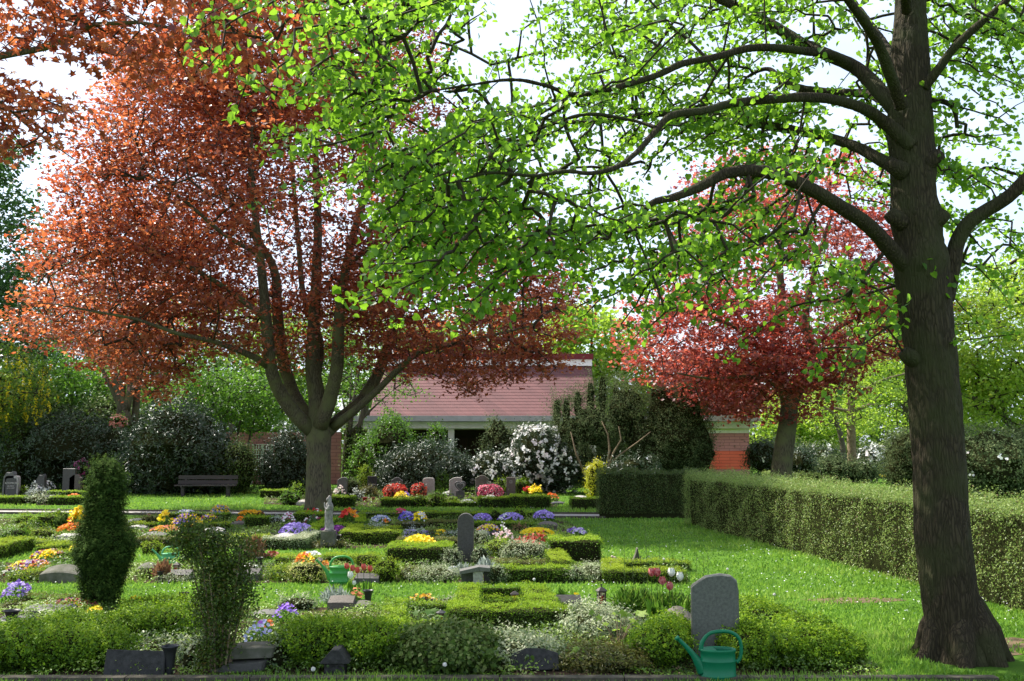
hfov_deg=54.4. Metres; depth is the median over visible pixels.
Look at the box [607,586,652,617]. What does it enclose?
tall grass
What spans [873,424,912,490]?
shrub
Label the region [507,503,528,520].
shrub
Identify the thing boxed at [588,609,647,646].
flowering plant
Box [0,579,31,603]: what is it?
flowering plant
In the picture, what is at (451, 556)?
euonymus
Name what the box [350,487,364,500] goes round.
silver plant
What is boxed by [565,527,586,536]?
flowering plant
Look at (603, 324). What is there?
woodland tree
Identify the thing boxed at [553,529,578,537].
shrub
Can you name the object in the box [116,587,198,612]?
box bush
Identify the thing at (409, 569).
heather
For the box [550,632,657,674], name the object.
ivy
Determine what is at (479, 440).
door panel
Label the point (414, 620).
box hedge
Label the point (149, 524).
box hedge
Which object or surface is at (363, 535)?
box hedge
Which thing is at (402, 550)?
box hedge
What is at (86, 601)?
flowering plant
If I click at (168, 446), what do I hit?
rhododendron
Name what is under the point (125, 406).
forked tree
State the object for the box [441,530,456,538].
lavender
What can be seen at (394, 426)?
shrub
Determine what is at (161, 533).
pillow stone
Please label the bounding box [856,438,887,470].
rhododendron
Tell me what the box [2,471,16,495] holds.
gravestone
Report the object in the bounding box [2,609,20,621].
grave vase
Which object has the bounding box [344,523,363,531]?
box hedge
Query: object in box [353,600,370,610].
pillow stone
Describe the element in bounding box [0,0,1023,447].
sky
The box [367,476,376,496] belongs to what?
gravestone
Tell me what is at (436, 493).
fern
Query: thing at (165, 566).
cut flowers
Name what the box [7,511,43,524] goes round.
shrub
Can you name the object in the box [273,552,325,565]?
box hedge
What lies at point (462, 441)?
door panel
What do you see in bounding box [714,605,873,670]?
box bush
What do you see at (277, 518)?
lavender
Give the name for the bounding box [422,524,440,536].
grass plant
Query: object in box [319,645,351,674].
stone house lantern
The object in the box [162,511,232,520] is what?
box hedge
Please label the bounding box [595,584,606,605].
grave lantern
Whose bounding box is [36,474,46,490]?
gravestone
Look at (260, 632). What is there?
flowering plant
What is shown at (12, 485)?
gravestone
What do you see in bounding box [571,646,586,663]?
sapling
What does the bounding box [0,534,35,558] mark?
box hedge
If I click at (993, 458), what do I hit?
dark shrub
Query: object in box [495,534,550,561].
euonymus
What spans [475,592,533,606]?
box hedge
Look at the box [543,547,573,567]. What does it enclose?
box hedge
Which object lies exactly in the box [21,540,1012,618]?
daisies
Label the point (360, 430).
ivy growth
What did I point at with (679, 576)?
tulip
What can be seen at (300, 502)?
pillow stone
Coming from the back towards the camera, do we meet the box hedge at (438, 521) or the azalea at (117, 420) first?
the azalea at (117, 420)
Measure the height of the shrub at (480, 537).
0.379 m
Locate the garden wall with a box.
[227,432,341,483]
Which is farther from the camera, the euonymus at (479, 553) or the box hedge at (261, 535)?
the box hedge at (261, 535)
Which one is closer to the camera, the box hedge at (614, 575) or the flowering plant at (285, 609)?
the flowering plant at (285, 609)
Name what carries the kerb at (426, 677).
on the ground at (1016, 665)
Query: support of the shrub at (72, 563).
on the soil at (272, 581)
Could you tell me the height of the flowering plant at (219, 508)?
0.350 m
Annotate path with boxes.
[0,510,598,515]
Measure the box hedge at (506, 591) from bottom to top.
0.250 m
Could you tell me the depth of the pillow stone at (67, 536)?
20.19 m
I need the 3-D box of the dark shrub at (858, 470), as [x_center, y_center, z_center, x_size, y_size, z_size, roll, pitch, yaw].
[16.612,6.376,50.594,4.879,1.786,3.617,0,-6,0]
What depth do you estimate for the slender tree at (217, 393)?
45.23 m
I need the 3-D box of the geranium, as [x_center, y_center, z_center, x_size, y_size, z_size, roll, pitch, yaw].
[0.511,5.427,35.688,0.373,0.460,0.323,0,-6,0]
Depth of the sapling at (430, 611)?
9.16 m
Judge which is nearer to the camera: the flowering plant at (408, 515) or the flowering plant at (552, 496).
the flowering plant at (408, 515)
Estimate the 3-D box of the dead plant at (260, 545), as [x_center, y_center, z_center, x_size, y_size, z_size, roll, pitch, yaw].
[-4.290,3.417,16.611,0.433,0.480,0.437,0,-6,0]
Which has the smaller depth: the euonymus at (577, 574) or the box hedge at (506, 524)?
the euonymus at (577, 574)
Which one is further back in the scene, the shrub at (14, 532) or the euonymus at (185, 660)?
the shrub at (14, 532)
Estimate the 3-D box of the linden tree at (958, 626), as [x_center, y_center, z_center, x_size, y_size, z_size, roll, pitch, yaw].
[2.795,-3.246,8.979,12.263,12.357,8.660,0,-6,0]
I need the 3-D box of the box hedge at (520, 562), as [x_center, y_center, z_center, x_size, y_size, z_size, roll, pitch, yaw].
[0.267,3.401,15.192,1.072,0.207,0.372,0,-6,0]
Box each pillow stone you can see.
[0,615,34,622]
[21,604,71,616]
[38,564,81,582]
[55,533,77,538]
[132,525,147,528]
[135,562,155,573]
[143,531,167,538]
[171,569,194,577]
[205,527,225,532]
[230,521,243,525]
[243,568,261,580]
[250,609,281,617]
[274,533,295,538]
[296,500,304,504]
[327,595,355,610]
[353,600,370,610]
[354,573,380,583]
[537,521,557,527]
[551,501,563,504]
[554,595,581,606]
[664,606,690,620]
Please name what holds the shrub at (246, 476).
on the ground at (1016, 665)
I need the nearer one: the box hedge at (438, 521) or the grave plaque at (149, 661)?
the grave plaque at (149, 661)
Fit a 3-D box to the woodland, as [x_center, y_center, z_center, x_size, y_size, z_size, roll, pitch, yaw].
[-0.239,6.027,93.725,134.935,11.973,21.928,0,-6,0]
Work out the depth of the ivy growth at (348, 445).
43.55 m
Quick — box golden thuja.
[579,456,606,498]
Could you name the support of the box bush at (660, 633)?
on the soil at (783, 669)
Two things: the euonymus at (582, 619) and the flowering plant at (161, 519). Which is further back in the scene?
the flowering plant at (161, 519)
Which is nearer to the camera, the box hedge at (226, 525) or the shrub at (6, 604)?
the shrub at (6, 604)
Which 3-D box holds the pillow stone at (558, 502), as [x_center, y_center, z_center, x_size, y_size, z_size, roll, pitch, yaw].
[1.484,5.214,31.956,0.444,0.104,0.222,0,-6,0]
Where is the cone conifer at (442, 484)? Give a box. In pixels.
[433,469,452,492]
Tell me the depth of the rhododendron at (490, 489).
35.52 m
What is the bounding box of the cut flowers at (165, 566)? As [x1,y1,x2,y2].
[150,558,171,580]
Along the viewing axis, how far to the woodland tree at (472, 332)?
71.55 m
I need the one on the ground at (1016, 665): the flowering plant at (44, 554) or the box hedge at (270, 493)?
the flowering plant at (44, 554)
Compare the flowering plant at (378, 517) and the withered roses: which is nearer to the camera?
the withered roses
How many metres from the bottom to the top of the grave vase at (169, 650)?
0.245 m
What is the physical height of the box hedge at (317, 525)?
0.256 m
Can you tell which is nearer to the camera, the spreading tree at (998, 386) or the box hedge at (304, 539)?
the box hedge at (304, 539)
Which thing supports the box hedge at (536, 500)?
on the ground at (1016, 665)
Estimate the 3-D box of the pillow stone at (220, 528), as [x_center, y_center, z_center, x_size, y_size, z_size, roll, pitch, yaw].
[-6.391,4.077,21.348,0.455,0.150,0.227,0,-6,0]
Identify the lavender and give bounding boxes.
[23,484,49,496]
[264,512,285,526]
[403,524,430,536]
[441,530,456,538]
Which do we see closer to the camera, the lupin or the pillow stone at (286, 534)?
the lupin
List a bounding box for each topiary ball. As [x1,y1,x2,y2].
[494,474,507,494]
[516,474,532,494]
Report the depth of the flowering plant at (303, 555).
15.40 m
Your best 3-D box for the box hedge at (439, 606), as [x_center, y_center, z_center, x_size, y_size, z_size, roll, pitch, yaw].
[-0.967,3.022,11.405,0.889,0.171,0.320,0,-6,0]
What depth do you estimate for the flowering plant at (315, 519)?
22.87 m
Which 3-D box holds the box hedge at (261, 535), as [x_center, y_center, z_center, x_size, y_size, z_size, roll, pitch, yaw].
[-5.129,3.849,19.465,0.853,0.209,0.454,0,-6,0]
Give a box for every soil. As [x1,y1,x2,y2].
[0,518,589,561]
[0,563,687,582]
[0,607,882,676]
[264,490,558,506]
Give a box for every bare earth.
[801,597,905,602]
[1005,637,1023,654]
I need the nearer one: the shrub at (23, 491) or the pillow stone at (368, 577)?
the pillow stone at (368, 577)
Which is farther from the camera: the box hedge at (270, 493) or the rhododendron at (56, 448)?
the rhododendron at (56, 448)
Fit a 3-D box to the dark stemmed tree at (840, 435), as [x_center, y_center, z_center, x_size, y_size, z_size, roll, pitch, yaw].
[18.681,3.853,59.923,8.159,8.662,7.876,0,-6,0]
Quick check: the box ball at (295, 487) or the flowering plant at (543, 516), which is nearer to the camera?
the flowering plant at (543, 516)
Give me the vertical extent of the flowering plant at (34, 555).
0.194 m
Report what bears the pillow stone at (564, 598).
on the soil at (783, 669)
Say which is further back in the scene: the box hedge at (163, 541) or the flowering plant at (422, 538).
the box hedge at (163, 541)
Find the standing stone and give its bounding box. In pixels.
[632,547,640,561]
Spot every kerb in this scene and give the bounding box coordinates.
[0,509,598,513]
[0,512,604,517]
[0,675,998,680]
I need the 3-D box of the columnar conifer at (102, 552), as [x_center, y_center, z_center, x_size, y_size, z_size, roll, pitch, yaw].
[-4.876,2.245,11.934,0.896,1.848,0.853,-4,-7,32]
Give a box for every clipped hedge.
[593,465,702,517]
[679,465,1023,612]
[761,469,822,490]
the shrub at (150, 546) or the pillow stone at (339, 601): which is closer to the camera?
the pillow stone at (339, 601)
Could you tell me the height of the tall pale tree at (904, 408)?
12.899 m
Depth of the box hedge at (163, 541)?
18.52 m
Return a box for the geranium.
[521,486,530,494]
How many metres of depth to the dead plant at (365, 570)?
14.19 m
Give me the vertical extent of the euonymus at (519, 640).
0.363 m
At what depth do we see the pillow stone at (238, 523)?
23.48 m
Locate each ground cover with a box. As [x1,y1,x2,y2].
[0,488,880,674]
[518,582,562,607]
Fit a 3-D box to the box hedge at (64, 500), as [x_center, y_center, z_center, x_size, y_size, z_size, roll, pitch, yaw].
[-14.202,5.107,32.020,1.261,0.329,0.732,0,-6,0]
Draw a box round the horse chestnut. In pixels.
[0,134,71,388]
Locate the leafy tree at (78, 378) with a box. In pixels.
[1,338,152,412]
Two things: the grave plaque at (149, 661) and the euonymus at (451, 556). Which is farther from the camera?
the euonymus at (451, 556)
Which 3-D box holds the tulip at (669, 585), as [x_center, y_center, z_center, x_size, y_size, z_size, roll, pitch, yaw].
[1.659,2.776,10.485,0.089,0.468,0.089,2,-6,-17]
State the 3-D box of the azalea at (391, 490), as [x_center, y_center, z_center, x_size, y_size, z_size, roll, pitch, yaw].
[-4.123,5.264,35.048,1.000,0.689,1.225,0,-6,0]
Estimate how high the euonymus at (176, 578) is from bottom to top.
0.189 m
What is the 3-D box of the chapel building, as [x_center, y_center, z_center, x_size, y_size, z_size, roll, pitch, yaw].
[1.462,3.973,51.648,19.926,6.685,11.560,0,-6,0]
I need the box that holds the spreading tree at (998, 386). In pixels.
[902,241,1023,435]
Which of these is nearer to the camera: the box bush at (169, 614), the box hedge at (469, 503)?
the box bush at (169, 614)
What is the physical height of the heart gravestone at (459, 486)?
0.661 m
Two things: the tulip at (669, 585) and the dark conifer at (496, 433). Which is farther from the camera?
the dark conifer at (496, 433)
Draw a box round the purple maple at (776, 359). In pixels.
[600,139,976,487]
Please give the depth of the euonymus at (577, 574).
13.84 m
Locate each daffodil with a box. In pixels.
[67,505,84,522]
[556,588,574,594]
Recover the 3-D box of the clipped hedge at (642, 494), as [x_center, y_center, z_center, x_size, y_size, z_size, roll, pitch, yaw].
[3.630,3.983,26.384,2.959,1.389,1.026,0,-6,0]
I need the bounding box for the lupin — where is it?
[500,521,508,534]
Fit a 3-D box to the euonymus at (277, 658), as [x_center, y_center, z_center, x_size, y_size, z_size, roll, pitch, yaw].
[-2.010,2.642,8.718,0.433,0.393,0.807,0,-6,0]
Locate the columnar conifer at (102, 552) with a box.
[62,450,143,605]
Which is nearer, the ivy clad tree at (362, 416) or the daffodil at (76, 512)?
the daffodil at (76, 512)
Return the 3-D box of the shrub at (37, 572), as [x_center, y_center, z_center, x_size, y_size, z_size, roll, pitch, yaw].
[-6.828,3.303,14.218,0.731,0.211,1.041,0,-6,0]
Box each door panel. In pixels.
[459,438,467,462]
[468,438,476,481]
[478,438,484,454]
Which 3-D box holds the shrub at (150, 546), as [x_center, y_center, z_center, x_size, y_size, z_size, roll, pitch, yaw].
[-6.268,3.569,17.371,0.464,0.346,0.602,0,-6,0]
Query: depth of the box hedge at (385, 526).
21.06 m
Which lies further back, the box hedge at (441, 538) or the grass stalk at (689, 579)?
the box hedge at (441, 538)
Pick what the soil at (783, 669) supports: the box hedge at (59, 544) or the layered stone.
the layered stone
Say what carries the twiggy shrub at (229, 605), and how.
on the soil at (783, 669)
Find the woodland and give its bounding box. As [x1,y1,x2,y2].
[0,350,1023,466]
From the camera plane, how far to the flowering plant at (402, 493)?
32.93 m
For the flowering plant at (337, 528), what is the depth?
20.53 m
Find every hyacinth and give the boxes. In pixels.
[333,485,345,496]
[492,527,513,544]
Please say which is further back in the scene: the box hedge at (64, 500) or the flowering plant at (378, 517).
the box hedge at (64, 500)
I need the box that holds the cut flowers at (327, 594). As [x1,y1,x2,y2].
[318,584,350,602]
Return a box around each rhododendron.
[0,402,131,490]
[89,384,256,494]
[253,420,332,491]
[368,432,476,494]
[463,444,519,491]
[477,481,505,496]
[495,414,584,493]
[581,445,662,482]
[733,430,825,476]
[794,439,845,471]
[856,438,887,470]
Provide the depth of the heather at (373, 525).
22.20 m
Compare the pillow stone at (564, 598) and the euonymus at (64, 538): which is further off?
the euonymus at (64, 538)
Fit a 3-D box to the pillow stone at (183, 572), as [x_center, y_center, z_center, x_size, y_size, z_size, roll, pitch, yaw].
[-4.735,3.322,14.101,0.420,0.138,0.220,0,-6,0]
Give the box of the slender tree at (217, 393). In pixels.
[151,360,307,448]
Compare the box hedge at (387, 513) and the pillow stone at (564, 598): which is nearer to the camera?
the pillow stone at (564, 598)
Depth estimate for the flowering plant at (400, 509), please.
25.65 m
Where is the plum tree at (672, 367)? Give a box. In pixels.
[641,338,774,421]
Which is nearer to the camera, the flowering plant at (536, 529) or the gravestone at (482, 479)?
the flowering plant at (536, 529)
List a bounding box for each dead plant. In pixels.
[245,533,267,558]
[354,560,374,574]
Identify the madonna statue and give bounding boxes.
[320,495,336,548]
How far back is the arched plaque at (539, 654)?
8.41 m
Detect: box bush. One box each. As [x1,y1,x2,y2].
[0,609,144,674]
[29,601,162,639]
[115,594,206,640]
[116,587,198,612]
[258,605,410,669]
[362,551,404,582]
[622,605,706,668]
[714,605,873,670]
[739,589,832,627]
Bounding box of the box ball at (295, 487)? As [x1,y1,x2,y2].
[289,480,304,497]
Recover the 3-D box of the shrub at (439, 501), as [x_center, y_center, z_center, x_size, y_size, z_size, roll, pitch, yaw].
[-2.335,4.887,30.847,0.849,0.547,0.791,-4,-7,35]
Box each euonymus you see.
[23,491,60,503]
[50,534,74,543]
[129,623,201,662]
[153,568,195,583]
[176,631,213,674]
[264,622,293,671]
[274,587,324,610]
[280,557,328,582]
[400,560,463,583]
[429,589,455,604]
[436,546,466,565]
[468,544,492,563]
[483,616,572,667]
[486,556,511,583]
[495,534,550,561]
[546,590,651,641]
[563,563,588,581]
[577,556,611,581]
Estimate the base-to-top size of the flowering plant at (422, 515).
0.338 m
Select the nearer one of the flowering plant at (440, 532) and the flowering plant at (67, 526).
the flowering plant at (440, 532)
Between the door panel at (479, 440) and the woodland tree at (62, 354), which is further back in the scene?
the woodland tree at (62, 354)
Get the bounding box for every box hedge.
[0,494,28,504]
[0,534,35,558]
[0,537,62,547]
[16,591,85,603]
[34,539,74,550]
[46,489,88,496]
[46,494,86,504]
[53,547,71,559]
[129,520,157,526]
[136,534,183,547]
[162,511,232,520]
[203,520,232,528]
[229,532,270,541]
[242,513,271,526]
[259,488,289,497]
[262,529,320,549]
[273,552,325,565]
[292,510,334,522]
[300,517,338,532]
[306,608,390,622]
[323,551,375,562]
[331,494,356,506]
[334,521,354,526]
[338,527,403,543]
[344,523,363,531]
[350,524,402,534]
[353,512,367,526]
[358,510,397,518]
[379,596,410,625]
[380,496,414,506]
[383,539,454,566]
[386,615,442,627]
[391,597,455,612]
[396,519,427,528]
[396,535,456,546]
[420,509,534,519]
[427,518,457,527]
[444,499,477,506]
[444,597,575,633]
[452,582,483,606]
[462,580,532,599]
[474,519,536,528]
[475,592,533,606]
[477,495,511,507]
[493,562,577,581]
[495,556,548,567]
[508,493,551,507]
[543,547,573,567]
[544,533,601,562]
[568,496,598,508]
[599,556,627,569]
[600,556,692,569]
[600,563,688,582]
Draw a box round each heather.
[241,562,263,568]
[367,519,386,527]
[398,561,425,579]
[512,522,528,532]
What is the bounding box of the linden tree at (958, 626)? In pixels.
[174,0,1023,668]
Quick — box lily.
[528,483,542,493]
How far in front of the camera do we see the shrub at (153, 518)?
23.90 m
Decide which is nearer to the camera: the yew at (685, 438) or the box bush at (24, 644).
the box bush at (24, 644)
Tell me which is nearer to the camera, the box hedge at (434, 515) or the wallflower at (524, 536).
the wallflower at (524, 536)
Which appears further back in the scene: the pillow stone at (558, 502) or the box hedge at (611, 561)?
the pillow stone at (558, 502)
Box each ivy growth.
[338,423,356,479]
[350,424,369,480]
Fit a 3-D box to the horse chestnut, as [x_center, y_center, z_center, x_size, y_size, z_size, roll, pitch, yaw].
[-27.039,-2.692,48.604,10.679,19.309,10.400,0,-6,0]
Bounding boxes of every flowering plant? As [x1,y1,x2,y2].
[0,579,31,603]
[5,559,51,571]
[29,548,63,559]
[39,549,57,559]
[44,597,100,609]
[56,522,78,533]
[85,605,101,613]
[149,524,180,534]
[157,509,173,525]
[171,513,203,529]
[175,509,193,513]
[199,514,216,521]
[210,504,230,513]
[236,516,244,520]
[238,509,264,515]
[243,619,271,641]
[257,619,273,630]
[263,550,278,558]
[272,602,298,624]
[278,522,311,533]
[281,511,295,526]
[295,551,314,564]
[304,514,320,524]
[306,550,320,558]
[320,525,347,534]
[320,560,329,570]
[338,507,358,522]
[369,514,390,524]
[393,490,407,497]
[396,508,405,516]
[398,511,413,523]
[403,533,435,543]
[409,593,436,604]
[413,511,427,523]
[435,529,445,536]
[473,513,491,522]
[476,523,500,532]
[497,512,523,522]
[520,527,554,536]
[533,509,555,521]
[547,492,558,501]
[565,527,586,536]
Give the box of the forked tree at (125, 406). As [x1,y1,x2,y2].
[6,261,234,434]
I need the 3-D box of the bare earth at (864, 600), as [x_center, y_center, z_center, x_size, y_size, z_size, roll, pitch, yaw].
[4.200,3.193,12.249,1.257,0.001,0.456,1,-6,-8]
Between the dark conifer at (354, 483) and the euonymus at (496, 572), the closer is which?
the euonymus at (496, 572)
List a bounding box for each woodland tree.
[0,246,184,410]
[88,285,302,430]
[233,308,422,415]
[401,297,545,353]
[522,300,659,414]
[731,385,888,448]
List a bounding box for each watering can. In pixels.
[152,546,179,563]
[315,555,353,585]
[675,629,742,680]
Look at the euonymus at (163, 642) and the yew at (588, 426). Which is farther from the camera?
the yew at (588, 426)
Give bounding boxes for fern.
[428,488,449,498]
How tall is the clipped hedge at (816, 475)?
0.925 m
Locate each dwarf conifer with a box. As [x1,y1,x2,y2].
[53,515,67,530]
[356,464,374,488]
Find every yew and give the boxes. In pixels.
[539,356,667,490]
[615,377,723,473]
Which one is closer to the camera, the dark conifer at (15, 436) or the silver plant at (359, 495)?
the silver plant at (359, 495)
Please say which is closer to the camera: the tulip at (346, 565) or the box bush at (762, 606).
the box bush at (762, 606)
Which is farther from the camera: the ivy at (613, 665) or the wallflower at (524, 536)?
the wallflower at (524, 536)
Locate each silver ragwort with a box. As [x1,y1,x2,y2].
[453,562,470,576]
[474,555,493,572]
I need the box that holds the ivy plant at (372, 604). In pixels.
[362,602,383,611]
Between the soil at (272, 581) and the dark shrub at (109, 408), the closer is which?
the soil at (272, 581)
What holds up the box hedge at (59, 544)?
on the ground at (1016, 665)
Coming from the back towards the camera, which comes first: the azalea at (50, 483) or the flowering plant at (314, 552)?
the azalea at (50, 483)
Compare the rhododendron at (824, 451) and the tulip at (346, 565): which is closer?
the tulip at (346, 565)
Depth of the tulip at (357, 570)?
12.88 m
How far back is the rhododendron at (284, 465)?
39.94 m
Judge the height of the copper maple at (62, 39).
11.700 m
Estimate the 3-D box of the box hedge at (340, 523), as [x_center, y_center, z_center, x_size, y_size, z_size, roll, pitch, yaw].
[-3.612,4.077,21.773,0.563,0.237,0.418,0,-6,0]
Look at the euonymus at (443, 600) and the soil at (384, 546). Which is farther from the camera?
the soil at (384, 546)
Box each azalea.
[29,478,55,491]
[69,450,91,479]
[104,411,131,429]
[381,481,407,496]
[408,481,427,496]
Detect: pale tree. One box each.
[769,286,908,462]
[826,295,1014,436]
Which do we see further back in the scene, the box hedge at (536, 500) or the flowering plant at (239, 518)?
the box hedge at (536, 500)
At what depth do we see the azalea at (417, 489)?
36.14 m
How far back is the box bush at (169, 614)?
9.79 m
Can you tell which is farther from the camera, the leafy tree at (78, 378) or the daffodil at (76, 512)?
the leafy tree at (78, 378)
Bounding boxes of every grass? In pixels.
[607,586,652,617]
[635,589,690,620]
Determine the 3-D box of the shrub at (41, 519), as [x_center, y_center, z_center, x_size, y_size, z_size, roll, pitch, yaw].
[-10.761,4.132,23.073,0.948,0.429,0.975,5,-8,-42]
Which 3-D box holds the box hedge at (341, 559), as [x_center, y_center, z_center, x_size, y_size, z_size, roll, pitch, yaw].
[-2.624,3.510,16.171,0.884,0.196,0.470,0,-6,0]
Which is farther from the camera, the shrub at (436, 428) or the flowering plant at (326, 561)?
the shrub at (436, 428)
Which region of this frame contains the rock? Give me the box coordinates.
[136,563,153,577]
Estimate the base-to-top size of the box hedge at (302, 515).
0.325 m
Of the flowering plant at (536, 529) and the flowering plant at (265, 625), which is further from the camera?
the flowering plant at (536, 529)
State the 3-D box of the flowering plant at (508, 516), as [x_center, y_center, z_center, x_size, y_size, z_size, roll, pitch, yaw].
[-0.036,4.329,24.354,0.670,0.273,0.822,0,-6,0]
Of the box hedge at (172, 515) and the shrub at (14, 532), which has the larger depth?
the box hedge at (172, 515)
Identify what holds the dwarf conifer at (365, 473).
on the soil at (368, 499)
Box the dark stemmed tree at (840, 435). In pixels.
[759,334,889,459]
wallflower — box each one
[514,535,540,544]
[526,530,548,544]
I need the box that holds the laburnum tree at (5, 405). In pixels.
[0,335,70,439]
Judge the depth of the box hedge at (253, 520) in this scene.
23.05 m
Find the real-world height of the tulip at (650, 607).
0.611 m
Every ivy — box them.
[375,611,509,674]
[443,643,533,674]
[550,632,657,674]
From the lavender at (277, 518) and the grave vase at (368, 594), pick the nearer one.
the grave vase at (368, 594)
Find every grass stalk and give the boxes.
[620,538,627,592]
[642,528,647,591]
[685,561,690,592]
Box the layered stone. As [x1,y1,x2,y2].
[209,641,277,673]
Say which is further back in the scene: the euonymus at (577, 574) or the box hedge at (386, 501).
the box hedge at (386, 501)
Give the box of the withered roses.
[351,587,363,600]
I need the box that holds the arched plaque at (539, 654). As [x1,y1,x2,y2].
[510,648,558,670]
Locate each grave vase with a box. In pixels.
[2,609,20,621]
[157,571,163,581]
[161,644,178,674]
[363,589,373,600]
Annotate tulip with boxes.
[344,563,349,590]
[347,571,353,594]
[350,565,354,589]
[354,567,360,591]
[361,564,367,589]
[368,565,372,588]
[647,568,654,618]
[654,568,660,615]
[659,576,666,612]
[666,581,673,609]
[668,567,676,606]
[676,572,685,607]
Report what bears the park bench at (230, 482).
on the ground at (1016, 665)
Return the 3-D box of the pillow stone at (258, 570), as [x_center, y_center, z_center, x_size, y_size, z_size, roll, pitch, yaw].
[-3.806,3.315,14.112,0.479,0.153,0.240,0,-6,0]
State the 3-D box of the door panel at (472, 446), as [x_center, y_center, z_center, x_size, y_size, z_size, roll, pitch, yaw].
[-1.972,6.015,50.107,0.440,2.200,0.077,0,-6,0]
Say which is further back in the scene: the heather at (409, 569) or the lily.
the lily
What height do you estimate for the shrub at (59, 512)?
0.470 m
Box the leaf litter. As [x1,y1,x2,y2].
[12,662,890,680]
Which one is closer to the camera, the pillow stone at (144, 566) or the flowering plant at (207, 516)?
the pillow stone at (144, 566)
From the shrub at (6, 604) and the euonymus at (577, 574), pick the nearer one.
the shrub at (6, 604)
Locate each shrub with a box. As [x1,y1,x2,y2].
[0,385,150,438]
[0,522,30,539]
[0,596,26,608]
[3,562,53,582]
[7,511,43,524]
[13,518,32,534]
[19,485,29,494]
[27,523,61,539]
[28,511,65,527]
[34,504,68,517]
[44,557,76,568]
[136,537,164,554]
[138,510,158,523]
[160,507,271,673]
[209,434,263,493]
[262,560,295,580]
[275,485,304,504]
[310,536,353,548]
[336,400,417,487]
[350,546,386,566]
[357,483,380,497]
[412,491,430,506]
[419,416,451,456]
[426,489,450,506]
[474,525,493,544]
[478,533,511,556]
[489,506,502,520]
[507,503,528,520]
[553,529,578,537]
[749,429,890,466]
[810,448,883,482]
[964,414,1023,509]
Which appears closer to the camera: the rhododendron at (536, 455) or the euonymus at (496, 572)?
the euonymus at (496, 572)
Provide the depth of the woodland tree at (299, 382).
73.82 m
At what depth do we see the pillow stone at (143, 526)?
22.66 m
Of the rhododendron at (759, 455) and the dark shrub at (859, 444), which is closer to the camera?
the rhododendron at (759, 455)
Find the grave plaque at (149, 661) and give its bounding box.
[103,649,164,675]
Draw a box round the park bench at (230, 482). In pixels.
[174,475,237,495]
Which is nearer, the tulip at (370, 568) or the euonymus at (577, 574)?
the tulip at (370, 568)
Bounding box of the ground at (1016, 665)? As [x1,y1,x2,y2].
[0,456,1023,680]
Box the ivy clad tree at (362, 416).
[296,338,447,476]
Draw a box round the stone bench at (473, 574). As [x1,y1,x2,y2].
[459,564,489,584]
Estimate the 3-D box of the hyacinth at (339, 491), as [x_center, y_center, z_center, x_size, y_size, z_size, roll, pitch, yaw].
[-6.106,5.330,35.015,0.399,0.519,0.393,-5,-8,38]
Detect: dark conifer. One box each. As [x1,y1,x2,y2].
[0,407,36,491]
[346,471,362,495]
[472,409,519,459]
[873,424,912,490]
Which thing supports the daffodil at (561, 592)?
on the soil at (783, 669)
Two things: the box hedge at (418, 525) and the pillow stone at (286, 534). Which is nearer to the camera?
the pillow stone at (286, 534)
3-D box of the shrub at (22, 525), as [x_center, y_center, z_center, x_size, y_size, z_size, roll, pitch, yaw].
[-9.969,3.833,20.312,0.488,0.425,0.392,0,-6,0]
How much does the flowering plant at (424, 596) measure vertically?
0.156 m
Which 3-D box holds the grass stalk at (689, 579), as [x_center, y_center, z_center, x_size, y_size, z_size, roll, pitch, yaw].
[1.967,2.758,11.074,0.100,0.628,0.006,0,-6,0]
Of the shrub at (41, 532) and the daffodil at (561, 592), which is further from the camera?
the shrub at (41, 532)
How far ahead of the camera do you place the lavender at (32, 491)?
36.30 m
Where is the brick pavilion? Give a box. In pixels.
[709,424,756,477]
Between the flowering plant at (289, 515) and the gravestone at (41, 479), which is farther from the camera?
the gravestone at (41, 479)
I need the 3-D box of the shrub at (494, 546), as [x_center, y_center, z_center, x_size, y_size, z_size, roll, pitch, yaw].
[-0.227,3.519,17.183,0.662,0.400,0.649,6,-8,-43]
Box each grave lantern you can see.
[172,562,180,568]
[436,610,445,619]
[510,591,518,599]
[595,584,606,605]
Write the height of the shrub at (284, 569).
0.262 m
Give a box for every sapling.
[412,607,442,626]
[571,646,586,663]
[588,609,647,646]
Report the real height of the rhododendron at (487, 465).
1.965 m
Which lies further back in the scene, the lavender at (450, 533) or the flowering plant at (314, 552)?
the lavender at (450, 533)
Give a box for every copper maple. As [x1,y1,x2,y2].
[0,0,334,169]
[0,0,613,510]
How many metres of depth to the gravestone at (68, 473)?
36.84 m
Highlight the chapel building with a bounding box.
[332,354,759,482]
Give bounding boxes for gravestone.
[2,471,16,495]
[4,475,20,496]
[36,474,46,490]
[62,468,76,491]
[69,474,82,491]
[337,477,347,494]
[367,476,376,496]
[391,477,402,484]
[423,478,434,495]
[449,477,461,496]
[455,481,465,499]
[457,513,473,562]
[475,475,488,495]
[506,477,515,495]
[691,573,738,658]
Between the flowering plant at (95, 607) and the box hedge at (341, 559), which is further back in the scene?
the box hedge at (341, 559)
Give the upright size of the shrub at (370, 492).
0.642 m

